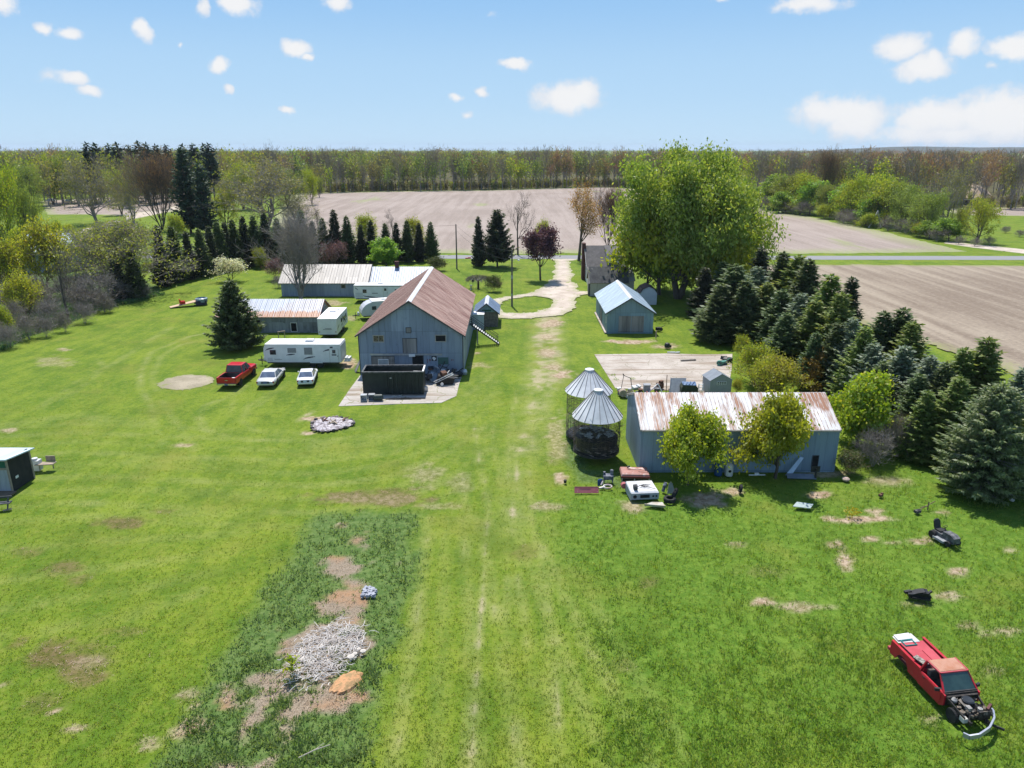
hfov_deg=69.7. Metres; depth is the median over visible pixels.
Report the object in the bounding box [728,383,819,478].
leafy tree
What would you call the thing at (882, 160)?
wood tree
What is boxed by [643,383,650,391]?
grey bin
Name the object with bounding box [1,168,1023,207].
woodland floor
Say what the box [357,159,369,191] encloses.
wood tree
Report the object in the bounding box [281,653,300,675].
sapling
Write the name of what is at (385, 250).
round tree
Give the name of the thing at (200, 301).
float trailer
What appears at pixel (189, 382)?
sand circle
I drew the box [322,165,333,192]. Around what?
wood tree
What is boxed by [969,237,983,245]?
thicket
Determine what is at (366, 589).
pile
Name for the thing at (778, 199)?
hedgerow tree
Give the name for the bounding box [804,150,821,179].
wood tree
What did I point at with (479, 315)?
shed
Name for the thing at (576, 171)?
wood tree
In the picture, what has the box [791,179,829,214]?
hedgerow tree
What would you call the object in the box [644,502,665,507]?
old bumper
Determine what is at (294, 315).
shed
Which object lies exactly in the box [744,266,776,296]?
spruce tree
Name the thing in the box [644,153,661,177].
wood tree
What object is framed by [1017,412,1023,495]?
spruce tree
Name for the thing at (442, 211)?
field
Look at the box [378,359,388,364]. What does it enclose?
basketball hoop
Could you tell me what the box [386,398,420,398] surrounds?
scrap bars
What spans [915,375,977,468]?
spruce tree
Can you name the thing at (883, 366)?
spruce tree
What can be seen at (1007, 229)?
thicket
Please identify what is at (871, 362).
spruce tree
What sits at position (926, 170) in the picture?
wood tree
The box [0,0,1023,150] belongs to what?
sky
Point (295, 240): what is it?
bare tree
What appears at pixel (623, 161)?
wood tree
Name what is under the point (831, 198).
hedgerow tree
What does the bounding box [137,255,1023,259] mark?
road
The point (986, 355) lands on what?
spruce tree
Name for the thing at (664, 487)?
slate strut
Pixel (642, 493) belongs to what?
truck front
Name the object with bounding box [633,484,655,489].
axle parts
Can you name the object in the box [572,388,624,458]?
corn crib
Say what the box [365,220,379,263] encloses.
spruce tree
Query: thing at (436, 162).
wood tree
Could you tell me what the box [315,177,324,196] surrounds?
willow tree
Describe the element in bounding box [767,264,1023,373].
field
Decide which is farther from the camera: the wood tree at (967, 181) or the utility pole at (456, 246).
the wood tree at (967, 181)
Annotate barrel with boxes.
[714,463,722,475]
[725,463,733,476]
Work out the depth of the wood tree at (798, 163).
333.77 m
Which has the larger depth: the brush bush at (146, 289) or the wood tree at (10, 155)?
the wood tree at (10, 155)
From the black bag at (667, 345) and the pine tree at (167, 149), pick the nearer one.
the black bag at (667, 345)
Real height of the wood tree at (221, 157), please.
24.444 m
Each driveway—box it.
[123,206,178,219]
[493,259,587,318]
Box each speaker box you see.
[360,393,367,400]
[368,393,374,400]
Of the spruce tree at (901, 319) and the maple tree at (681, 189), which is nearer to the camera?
the spruce tree at (901, 319)
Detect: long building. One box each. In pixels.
[278,264,372,296]
[369,261,429,283]
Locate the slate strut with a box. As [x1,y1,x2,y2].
[661,482,666,491]
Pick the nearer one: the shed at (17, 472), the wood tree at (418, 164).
the shed at (17, 472)
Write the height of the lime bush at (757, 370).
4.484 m
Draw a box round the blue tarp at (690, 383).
[682,381,696,385]
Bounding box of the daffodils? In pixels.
[844,505,861,519]
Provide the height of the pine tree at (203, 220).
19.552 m
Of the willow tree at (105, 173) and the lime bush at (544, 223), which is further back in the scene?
the willow tree at (105, 173)
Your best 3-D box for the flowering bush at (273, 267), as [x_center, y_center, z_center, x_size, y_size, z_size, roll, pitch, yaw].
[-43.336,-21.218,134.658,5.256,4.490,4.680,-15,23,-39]
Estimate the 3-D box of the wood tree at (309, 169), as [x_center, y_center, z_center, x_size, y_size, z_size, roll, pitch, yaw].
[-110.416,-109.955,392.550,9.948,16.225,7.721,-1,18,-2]
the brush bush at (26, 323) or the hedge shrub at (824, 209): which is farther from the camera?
the hedge shrub at (824, 209)
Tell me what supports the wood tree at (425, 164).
on the woodland floor
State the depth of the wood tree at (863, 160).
322.41 m
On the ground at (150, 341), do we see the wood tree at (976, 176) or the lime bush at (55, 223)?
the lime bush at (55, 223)
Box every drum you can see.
[373,394,382,399]
[619,388,626,396]
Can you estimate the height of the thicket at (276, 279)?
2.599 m
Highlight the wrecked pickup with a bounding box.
[887,637,1004,739]
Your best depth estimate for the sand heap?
363.86 m
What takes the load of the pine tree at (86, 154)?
on the ground at (150, 341)
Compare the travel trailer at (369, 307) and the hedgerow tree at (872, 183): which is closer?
the travel trailer at (369, 307)
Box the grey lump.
[913,509,921,513]
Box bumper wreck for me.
[903,588,932,600]
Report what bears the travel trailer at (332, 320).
on the ground at (150, 341)
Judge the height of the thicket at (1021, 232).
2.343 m
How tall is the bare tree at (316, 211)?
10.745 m
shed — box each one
[0,448,35,495]
[215,299,330,332]
[473,311,484,328]
[474,295,500,326]
[626,392,841,472]
[636,283,657,304]
[702,368,731,391]
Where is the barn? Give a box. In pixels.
[354,266,475,374]
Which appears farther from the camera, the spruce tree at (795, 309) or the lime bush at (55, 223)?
the lime bush at (55, 223)
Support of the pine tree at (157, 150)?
on the ground at (150, 341)
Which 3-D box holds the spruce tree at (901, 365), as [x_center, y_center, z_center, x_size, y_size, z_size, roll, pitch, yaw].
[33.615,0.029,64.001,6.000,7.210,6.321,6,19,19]
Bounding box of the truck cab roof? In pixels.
[619,467,649,482]
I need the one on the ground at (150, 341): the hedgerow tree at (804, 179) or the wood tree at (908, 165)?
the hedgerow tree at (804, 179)
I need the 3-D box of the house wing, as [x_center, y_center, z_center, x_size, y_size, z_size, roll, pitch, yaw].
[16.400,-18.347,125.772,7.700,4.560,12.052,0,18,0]
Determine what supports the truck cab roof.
on the ground at (150, 341)
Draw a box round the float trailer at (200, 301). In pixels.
[169,297,207,307]
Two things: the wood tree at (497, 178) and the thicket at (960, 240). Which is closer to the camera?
the thicket at (960, 240)
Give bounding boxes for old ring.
[599,481,612,488]
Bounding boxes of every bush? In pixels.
[0,231,31,282]
[0,268,45,316]
[0,302,18,329]
[0,322,26,347]
[5,213,78,286]
[5,298,30,322]
[6,311,42,338]
[20,209,208,292]
[24,272,55,297]
[25,285,57,311]
[29,296,71,322]
[32,314,58,337]
[43,218,61,232]
[43,268,88,298]
[50,311,75,331]
[54,282,102,311]
[56,267,127,304]
[63,216,117,267]
[70,301,97,323]
[90,290,118,312]
[93,271,137,302]
[101,297,117,311]
[139,282,152,299]
[163,212,189,234]
[251,246,269,268]
[261,257,283,277]
[318,238,351,263]
[353,210,379,240]
[400,214,427,243]
[535,214,549,232]
[726,338,779,385]
[731,378,743,391]
[733,334,750,355]
[739,352,783,390]
[742,351,818,391]
[799,347,827,391]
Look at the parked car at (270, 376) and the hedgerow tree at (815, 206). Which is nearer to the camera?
the parked car at (270, 376)
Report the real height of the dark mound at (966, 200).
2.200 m
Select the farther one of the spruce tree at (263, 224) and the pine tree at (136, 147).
the pine tree at (136, 147)
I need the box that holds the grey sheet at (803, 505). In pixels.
[793,502,812,508]
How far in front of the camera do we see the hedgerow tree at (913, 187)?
215.97 m
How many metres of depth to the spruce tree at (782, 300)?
85.58 m
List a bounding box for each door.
[290,323,297,331]
[371,356,394,364]
[402,338,416,352]
[599,305,602,322]
[617,315,644,332]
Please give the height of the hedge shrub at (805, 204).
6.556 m
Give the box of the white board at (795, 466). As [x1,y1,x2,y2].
[787,457,802,472]
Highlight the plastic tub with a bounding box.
[899,639,917,650]
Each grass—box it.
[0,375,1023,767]
[2,418,1015,767]
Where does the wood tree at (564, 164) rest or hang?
on the ground at (150, 341)
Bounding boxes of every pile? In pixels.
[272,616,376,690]
[313,417,352,430]
[360,585,377,597]
[680,382,697,391]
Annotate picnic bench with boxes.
[0,495,11,510]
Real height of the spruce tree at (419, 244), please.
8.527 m
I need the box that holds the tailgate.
[574,487,598,492]
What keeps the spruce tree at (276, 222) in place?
on the ground at (150, 341)
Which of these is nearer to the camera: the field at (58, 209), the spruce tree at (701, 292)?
the spruce tree at (701, 292)
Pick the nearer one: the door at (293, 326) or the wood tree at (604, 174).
the door at (293, 326)
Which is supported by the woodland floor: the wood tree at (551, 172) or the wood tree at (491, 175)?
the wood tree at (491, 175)
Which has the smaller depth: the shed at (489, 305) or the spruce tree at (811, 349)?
the spruce tree at (811, 349)
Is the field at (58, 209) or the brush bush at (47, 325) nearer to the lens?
the brush bush at (47, 325)
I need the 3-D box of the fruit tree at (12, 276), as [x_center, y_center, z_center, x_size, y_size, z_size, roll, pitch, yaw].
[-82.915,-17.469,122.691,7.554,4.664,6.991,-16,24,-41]
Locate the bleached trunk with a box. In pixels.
[868,210,881,227]
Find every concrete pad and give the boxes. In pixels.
[339,374,460,405]
[594,353,731,391]
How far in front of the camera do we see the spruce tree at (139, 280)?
116.59 m
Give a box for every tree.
[0,156,31,240]
[0,201,9,240]
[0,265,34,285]
[2,150,18,164]
[3,156,50,205]
[4,227,29,263]
[5,177,44,233]
[24,152,72,204]
[25,233,91,271]
[42,247,79,317]
[47,144,61,192]
[51,147,84,200]
[52,154,143,223]
[58,222,75,232]
[77,141,101,203]
[89,142,108,198]
[98,143,193,229]
[100,165,134,214]
[102,142,117,171]
[108,252,129,299]
[109,142,127,174]
[109,166,151,222]
[122,144,136,201]
[123,251,148,298]
[131,140,143,165]
[137,141,156,203]
[147,225,176,287]
[151,143,165,192]
[160,144,175,199]
[164,226,192,282]
[167,147,199,232]
[174,143,194,181]
[181,231,201,279]
[186,163,220,230]
[187,142,204,183]
[191,228,213,276]
[194,155,319,225]
[198,143,217,199]
[199,143,223,200]
[201,278,267,350]
[204,226,221,273]
[207,253,250,279]
[210,186,240,226]
[212,221,233,269]
[215,144,234,170]
[217,147,230,178]
[218,158,259,207]
[221,222,237,259]
[227,218,249,265]
[234,206,332,298]
[238,216,254,266]
[245,215,269,265]
[257,139,280,180]
[258,212,274,261]
[266,162,306,206]
[270,218,288,263]
[276,151,293,176]
[276,193,321,223]
[280,147,301,174]
[281,148,302,179]
[282,149,308,188]
[286,147,308,191]
[296,209,313,260]
[297,164,313,188]
[302,168,319,204]
[309,221,321,263]
[311,162,325,192]
[314,202,319,229]
[314,218,333,263]
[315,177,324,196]
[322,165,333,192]
[325,209,343,263]
[326,158,344,192]
[329,153,352,183]
[337,160,353,191]
[339,215,357,263]
[341,156,362,191]
[344,154,359,190]
[354,224,368,263]
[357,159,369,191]
[358,162,368,190]
[364,161,380,190]
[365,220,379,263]
[366,236,404,266]
[370,150,388,190]
[374,163,385,190]
[378,223,392,262]
[381,163,394,182]
[382,208,398,236]
[383,162,395,181]
[387,151,406,190]
[391,223,402,262]
[393,163,409,189]
[399,220,417,262]
[405,164,417,183]
[406,148,429,190]
[407,154,424,182]
[413,223,427,261]
[417,143,436,189]
[418,162,429,189]
[423,159,441,190]
[424,221,440,261]
[429,151,441,188]
[432,144,452,190]
[438,156,449,179]
[447,149,467,189]
[448,162,458,184]
[454,155,473,189]
[460,149,479,189]
[464,161,478,189]
[464,274,487,288]
[470,216,486,266]
[472,155,488,181]
[474,155,489,189]
[477,209,518,266]
[482,153,495,181]
[486,163,496,187]
[492,165,500,181]
[497,155,507,189]
[499,153,514,180]
[504,156,519,188]
[507,190,534,254]
[511,165,522,183]
[512,155,526,188]
[518,157,532,183]
[519,222,562,279]
[522,147,541,187]
[525,154,544,187]
[535,161,548,187]
[537,145,552,187]
[543,156,556,181]
[546,149,565,187]
[547,159,557,185]
[553,159,561,180]
[558,149,574,187]
[560,149,574,185]
[565,172,606,260]
[566,156,575,186]
[569,155,580,176]
[572,151,589,184]
[579,146,595,186]
[586,163,595,185]
[588,180,626,244]
[589,146,606,176]
[589,154,604,186]
[589,202,696,294]
[597,154,611,177]
[598,159,609,186]
[602,155,612,179]
[607,136,790,298]
[607,147,624,180]
[610,159,616,181]
[612,146,625,185]
[613,151,625,187]
[617,148,633,186]
[634,243,669,283]
[639,147,649,171]
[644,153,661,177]
[649,151,664,177]
[649,254,696,294]
[656,399,734,490]
[663,183,772,286]
[685,267,714,318]
[687,283,743,344]
[689,263,758,338]
[711,261,728,288]
[721,278,769,344]
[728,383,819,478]
[730,172,757,209]
[735,154,753,178]
[740,159,762,182]
[743,281,778,344]
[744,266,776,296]
[745,247,772,279]
[748,157,767,184]
[749,152,768,186]
[750,289,793,347]
[756,173,795,209]
[761,156,783,178]
[761,312,802,367]
[764,169,808,207]
[764,251,792,295]
[765,293,812,343]
[767,190,796,212]
[771,157,791,175]
[772,254,813,293]
[778,148,805,176]
[782,148,808,177]
[784,169,822,210]
[785,194,810,214]
[786,258,824,314]
[788,299,829,362]
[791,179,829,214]
[795,331,823,391]
[799,154,816,174]
[801,273,860,316]
[803,291,858,347]
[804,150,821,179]
[804,193,834,215]
[806,321,846,391]
[810,178,838,217]
[814,145,855,187]
[819,317,861,394]
[824,325,881,402]
[826,369,908,447]
[827,183,856,216]
[829,175,870,221]
[831,168,894,219]
[833,342,889,396]
[840,276,867,332]
[850,192,891,224]
[851,148,873,174]
[856,174,913,226]
[857,179,895,223]
[858,145,878,179]
[860,149,876,182]
[866,360,898,432]
[867,310,899,357]
[869,151,900,175]
[876,307,930,365]
[883,154,901,179]
[883,175,933,229]
[883,321,939,372]
[886,187,945,232]
[886,345,919,403]
[888,373,933,441]
[890,354,946,412]
[893,390,941,464]
[896,151,918,181]
[899,187,952,235]
[901,155,916,183]
[909,154,941,190]
[909,166,977,220]
[912,220,938,238]
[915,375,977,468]
[926,361,957,405]
[927,150,955,190]
[929,217,966,240]
[930,381,1023,506]
[939,146,968,187]
[946,346,984,411]
[947,203,972,237]
[948,160,975,208]
[956,164,981,205]
[958,193,1007,242]
[964,157,994,207]
[964,336,1009,402]
[976,146,1006,197]
[993,154,1023,206]
[995,160,1022,200]
[1004,148,1023,208]
[1005,366,1023,422]
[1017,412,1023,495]
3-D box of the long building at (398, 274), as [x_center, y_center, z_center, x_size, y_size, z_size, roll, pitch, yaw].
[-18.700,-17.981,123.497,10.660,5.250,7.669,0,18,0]
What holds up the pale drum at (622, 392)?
on the ground at (150, 341)
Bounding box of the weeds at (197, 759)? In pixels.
[150,508,430,767]
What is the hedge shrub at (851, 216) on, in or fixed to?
on the ground at (150, 341)
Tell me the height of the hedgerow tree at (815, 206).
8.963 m
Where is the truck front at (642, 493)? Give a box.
[620,480,658,500]
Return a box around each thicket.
[270,276,280,287]
[849,423,900,466]
[875,407,921,456]
[953,235,967,243]
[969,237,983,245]
[983,236,997,244]
[999,226,1011,231]
[1014,229,1023,235]
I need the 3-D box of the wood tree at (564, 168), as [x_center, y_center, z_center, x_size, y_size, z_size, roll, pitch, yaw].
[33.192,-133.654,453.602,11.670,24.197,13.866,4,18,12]
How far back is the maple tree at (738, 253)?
112.16 m
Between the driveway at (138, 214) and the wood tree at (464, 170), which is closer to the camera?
the driveway at (138, 214)
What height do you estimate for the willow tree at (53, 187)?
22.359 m
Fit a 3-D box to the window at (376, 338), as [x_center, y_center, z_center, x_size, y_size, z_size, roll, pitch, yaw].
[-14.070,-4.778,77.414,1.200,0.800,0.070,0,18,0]
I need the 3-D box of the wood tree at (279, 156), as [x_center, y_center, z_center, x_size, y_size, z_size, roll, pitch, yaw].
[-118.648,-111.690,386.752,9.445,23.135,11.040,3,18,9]
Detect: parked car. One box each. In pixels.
[256,368,285,385]
[297,368,317,384]
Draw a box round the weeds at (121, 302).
[0,290,164,349]
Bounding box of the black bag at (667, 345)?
[664,342,671,347]
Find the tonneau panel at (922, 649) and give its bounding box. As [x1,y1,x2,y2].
[900,640,940,662]
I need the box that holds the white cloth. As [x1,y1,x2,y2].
[631,384,640,389]
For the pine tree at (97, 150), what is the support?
on the ground at (150, 341)
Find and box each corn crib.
[562,368,612,439]
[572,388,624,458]
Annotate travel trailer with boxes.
[258,338,351,367]
[317,307,347,334]
[352,297,386,318]
[353,282,404,298]
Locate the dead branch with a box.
[920,501,935,509]
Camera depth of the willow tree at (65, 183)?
320.75 m
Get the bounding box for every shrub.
[426,257,447,269]
[483,274,503,291]
[754,195,772,209]
[777,198,803,213]
[788,200,817,214]
[815,202,838,218]
[829,207,855,222]
[834,446,871,475]
[836,209,863,224]
[853,212,879,225]
[878,214,901,230]
[892,218,920,233]
[910,220,934,236]
[926,225,953,239]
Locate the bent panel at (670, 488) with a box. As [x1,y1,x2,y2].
[667,482,673,493]
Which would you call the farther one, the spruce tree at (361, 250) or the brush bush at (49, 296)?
the spruce tree at (361, 250)
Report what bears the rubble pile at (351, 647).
on the ground at (150, 341)
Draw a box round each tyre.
[663,495,675,503]
[671,488,677,496]
[738,484,742,492]
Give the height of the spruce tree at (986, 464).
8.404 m
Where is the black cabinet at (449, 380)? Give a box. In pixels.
[436,373,454,384]
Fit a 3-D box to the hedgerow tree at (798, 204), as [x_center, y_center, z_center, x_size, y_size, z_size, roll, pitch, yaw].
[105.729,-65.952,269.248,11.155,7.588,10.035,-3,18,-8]
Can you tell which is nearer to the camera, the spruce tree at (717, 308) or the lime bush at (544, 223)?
the spruce tree at (717, 308)
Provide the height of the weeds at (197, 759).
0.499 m
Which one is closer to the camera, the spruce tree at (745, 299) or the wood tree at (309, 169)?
the spruce tree at (745, 299)
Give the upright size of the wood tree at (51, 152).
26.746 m
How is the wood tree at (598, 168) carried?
on the ground at (150, 341)
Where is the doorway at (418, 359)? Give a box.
[412,355,423,363]
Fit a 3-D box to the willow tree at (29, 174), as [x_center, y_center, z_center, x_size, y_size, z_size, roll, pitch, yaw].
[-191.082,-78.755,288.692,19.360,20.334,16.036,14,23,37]
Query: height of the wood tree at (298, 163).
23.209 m
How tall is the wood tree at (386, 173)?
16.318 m
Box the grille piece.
[913,655,924,663]
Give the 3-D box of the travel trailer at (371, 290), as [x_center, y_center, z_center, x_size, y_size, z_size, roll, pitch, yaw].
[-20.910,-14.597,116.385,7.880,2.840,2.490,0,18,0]
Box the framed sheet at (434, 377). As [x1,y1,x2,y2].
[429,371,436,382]
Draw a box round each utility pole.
[455,224,457,268]
[511,250,519,306]
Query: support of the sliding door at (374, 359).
in the barn
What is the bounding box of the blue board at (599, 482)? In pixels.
[597,479,602,485]
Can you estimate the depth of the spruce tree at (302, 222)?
151.44 m
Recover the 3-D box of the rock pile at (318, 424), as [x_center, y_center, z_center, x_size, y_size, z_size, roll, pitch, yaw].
[-15.727,3.396,64.377,3.692,0.299,3.419,0,18,0]
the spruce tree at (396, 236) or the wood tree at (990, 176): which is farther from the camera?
the wood tree at (990, 176)
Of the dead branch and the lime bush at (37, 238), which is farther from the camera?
the lime bush at (37, 238)
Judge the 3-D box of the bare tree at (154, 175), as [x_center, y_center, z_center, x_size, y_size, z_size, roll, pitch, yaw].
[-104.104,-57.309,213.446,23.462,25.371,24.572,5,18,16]
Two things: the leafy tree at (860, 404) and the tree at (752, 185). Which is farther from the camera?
the tree at (752, 185)
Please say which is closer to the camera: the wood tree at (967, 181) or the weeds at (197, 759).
the weeds at (197, 759)
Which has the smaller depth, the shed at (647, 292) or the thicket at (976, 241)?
the shed at (647, 292)
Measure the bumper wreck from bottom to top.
0.500 m
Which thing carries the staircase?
on the ground at (150, 341)
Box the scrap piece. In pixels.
[440,370,447,376]
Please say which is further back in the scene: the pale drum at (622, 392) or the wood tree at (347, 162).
the wood tree at (347, 162)
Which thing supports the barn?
on the ground at (150, 341)
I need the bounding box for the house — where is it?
[581,242,625,281]
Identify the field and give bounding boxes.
[41,195,194,215]
[270,187,966,253]
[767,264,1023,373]
[950,207,1023,215]
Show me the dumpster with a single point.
(395, 379)
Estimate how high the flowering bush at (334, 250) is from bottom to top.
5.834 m
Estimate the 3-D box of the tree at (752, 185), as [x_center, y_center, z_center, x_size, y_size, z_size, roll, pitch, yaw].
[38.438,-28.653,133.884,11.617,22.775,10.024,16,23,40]
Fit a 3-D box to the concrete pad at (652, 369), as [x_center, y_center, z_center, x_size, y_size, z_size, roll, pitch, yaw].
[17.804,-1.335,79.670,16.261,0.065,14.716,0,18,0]
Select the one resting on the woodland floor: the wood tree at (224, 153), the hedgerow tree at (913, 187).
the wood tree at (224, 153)
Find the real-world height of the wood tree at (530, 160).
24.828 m
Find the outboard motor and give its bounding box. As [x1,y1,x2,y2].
[603,469,613,482]
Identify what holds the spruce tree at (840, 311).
on the ground at (150, 341)
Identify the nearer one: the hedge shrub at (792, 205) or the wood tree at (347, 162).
the hedge shrub at (792, 205)
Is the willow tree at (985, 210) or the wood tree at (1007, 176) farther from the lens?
the wood tree at (1007, 176)
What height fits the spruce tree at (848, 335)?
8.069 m
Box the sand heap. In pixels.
[953,184,990,197]
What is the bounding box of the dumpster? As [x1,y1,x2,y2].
[361,364,425,393]
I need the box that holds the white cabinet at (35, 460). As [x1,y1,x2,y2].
[32,457,42,470]
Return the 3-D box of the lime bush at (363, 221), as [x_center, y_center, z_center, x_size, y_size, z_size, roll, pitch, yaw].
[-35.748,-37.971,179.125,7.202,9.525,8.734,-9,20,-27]
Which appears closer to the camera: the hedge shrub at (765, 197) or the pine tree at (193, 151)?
the hedge shrub at (765, 197)
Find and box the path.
[944,241,1023,253]
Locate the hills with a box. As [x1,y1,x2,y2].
[790,146,1023,152]
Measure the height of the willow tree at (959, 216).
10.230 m
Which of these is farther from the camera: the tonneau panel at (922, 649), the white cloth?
the white cloth
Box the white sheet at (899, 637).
[892,633,919,642]
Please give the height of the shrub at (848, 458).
1.899 m
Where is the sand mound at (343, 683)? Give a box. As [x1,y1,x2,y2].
[329,670,362,694]
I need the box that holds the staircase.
[469,316,499,344]
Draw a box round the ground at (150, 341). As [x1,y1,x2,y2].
[0,151,1023,767]
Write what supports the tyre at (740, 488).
on the ground at (150, 341)
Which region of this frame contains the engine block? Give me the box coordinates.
[656,380,663,387]
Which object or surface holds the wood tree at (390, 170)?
on the woodland floor
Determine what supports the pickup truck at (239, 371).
on the ground at (150, 341)
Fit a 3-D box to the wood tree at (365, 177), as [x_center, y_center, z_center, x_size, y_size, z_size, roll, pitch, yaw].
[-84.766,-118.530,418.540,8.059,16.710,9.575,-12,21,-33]
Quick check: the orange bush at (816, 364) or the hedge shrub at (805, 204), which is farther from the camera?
the hedge shrub at (805, 204)
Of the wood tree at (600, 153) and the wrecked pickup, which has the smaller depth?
the wrecked pickup
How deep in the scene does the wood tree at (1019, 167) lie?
288.44 m
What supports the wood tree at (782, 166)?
on the woodland floor
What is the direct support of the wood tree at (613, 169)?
on the woodland floor
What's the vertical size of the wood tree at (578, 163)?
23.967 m
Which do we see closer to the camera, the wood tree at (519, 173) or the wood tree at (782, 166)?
the wood tree at (782, 166)
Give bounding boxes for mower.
[716,357,730,365]
[928,518,960,546]
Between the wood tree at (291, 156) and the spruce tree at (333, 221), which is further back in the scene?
the wood tree at (291, 156)
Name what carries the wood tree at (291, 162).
on the woodland floor
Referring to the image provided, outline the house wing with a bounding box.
[586,267,634,295]
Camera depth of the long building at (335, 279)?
120.31 m
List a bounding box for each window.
[0,462,5,467]
[372,335,383,341]
[435,335,445,341]
[717,381,726,384]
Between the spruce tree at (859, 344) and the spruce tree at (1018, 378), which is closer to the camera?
the spruce tree at (1018, 378)
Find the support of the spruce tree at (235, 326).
on the ground at (150, 341)
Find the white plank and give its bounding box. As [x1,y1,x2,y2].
[749,472,764,475]
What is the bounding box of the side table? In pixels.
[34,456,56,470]
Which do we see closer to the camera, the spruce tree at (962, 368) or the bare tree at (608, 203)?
the spruce tree at (962, 368)
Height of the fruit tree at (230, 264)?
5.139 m
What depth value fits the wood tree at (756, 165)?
346.02 m
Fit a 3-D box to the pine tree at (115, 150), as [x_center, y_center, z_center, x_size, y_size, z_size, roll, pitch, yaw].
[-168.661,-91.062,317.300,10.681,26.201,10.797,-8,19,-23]
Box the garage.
[594,280,655,333]
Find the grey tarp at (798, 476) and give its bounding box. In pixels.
[786,473,816,478]
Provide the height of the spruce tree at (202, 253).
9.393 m
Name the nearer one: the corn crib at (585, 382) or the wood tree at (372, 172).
the corn crib at (585, 382)
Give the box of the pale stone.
[842,476,849,480]
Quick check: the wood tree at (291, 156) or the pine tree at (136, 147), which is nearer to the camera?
the pine tree at (136, 147)
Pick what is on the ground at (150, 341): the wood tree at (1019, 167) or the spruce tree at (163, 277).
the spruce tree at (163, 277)
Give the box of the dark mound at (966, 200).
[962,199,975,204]
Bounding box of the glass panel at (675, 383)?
[669,378,685,391]
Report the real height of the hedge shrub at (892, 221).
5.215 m
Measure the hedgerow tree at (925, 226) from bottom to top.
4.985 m
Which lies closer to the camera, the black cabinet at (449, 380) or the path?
the black cabinet at (449, 380)
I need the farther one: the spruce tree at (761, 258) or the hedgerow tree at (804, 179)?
the hedgerow tree at (804, 179)
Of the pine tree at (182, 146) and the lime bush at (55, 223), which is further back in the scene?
the pine tree at (182, 146)
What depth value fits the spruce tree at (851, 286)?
81.35 m
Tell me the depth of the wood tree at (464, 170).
422.63 m
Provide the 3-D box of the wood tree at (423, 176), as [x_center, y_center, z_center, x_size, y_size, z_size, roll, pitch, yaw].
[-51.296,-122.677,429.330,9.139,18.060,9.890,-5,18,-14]
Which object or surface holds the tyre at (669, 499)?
on the ground at (150, 341)
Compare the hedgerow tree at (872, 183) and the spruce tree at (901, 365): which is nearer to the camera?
the spruce tree at (901, 365)
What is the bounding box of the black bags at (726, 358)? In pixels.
[720,356,732,361]
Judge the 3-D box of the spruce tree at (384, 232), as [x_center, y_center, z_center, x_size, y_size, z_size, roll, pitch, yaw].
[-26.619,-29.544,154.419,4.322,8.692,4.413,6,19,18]
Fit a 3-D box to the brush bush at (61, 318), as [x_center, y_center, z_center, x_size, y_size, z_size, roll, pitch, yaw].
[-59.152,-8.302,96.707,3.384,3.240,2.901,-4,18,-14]
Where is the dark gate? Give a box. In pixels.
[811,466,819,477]
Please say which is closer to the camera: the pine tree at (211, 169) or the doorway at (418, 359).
the doorway at (418, 359)
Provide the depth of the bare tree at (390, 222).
177.41 m
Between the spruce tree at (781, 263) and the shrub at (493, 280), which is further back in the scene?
the shrub at (493, 280)
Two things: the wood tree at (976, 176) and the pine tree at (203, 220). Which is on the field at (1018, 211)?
the wood tree at (976, 176)
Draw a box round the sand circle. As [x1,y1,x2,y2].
[156,374,214,389]
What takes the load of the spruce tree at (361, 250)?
on the ground at (150, 341)
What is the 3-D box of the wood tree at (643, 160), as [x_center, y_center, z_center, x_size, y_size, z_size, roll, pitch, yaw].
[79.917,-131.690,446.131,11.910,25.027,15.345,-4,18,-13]
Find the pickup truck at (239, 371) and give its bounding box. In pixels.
[216,362,256,385]
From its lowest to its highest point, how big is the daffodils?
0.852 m
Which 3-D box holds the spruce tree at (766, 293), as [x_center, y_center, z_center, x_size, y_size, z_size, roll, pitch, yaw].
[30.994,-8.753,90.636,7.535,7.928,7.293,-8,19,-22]
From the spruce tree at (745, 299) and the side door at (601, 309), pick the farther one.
the side door at (601, 309)
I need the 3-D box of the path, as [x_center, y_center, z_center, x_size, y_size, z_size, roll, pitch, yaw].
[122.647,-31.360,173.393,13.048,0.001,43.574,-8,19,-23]
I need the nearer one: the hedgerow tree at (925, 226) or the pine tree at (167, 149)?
the hedgerow tree at (925, 226)
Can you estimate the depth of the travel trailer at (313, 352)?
80.66 m
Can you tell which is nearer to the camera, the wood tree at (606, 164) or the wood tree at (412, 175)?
the wood tree at (412, 175)
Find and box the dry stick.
[298,743,329,757]
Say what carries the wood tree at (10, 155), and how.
on the woodland floor
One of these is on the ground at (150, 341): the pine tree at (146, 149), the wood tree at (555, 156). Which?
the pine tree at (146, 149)
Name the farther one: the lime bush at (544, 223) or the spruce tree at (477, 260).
the lime bush at (544, 223)
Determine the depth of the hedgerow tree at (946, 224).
190.48 m

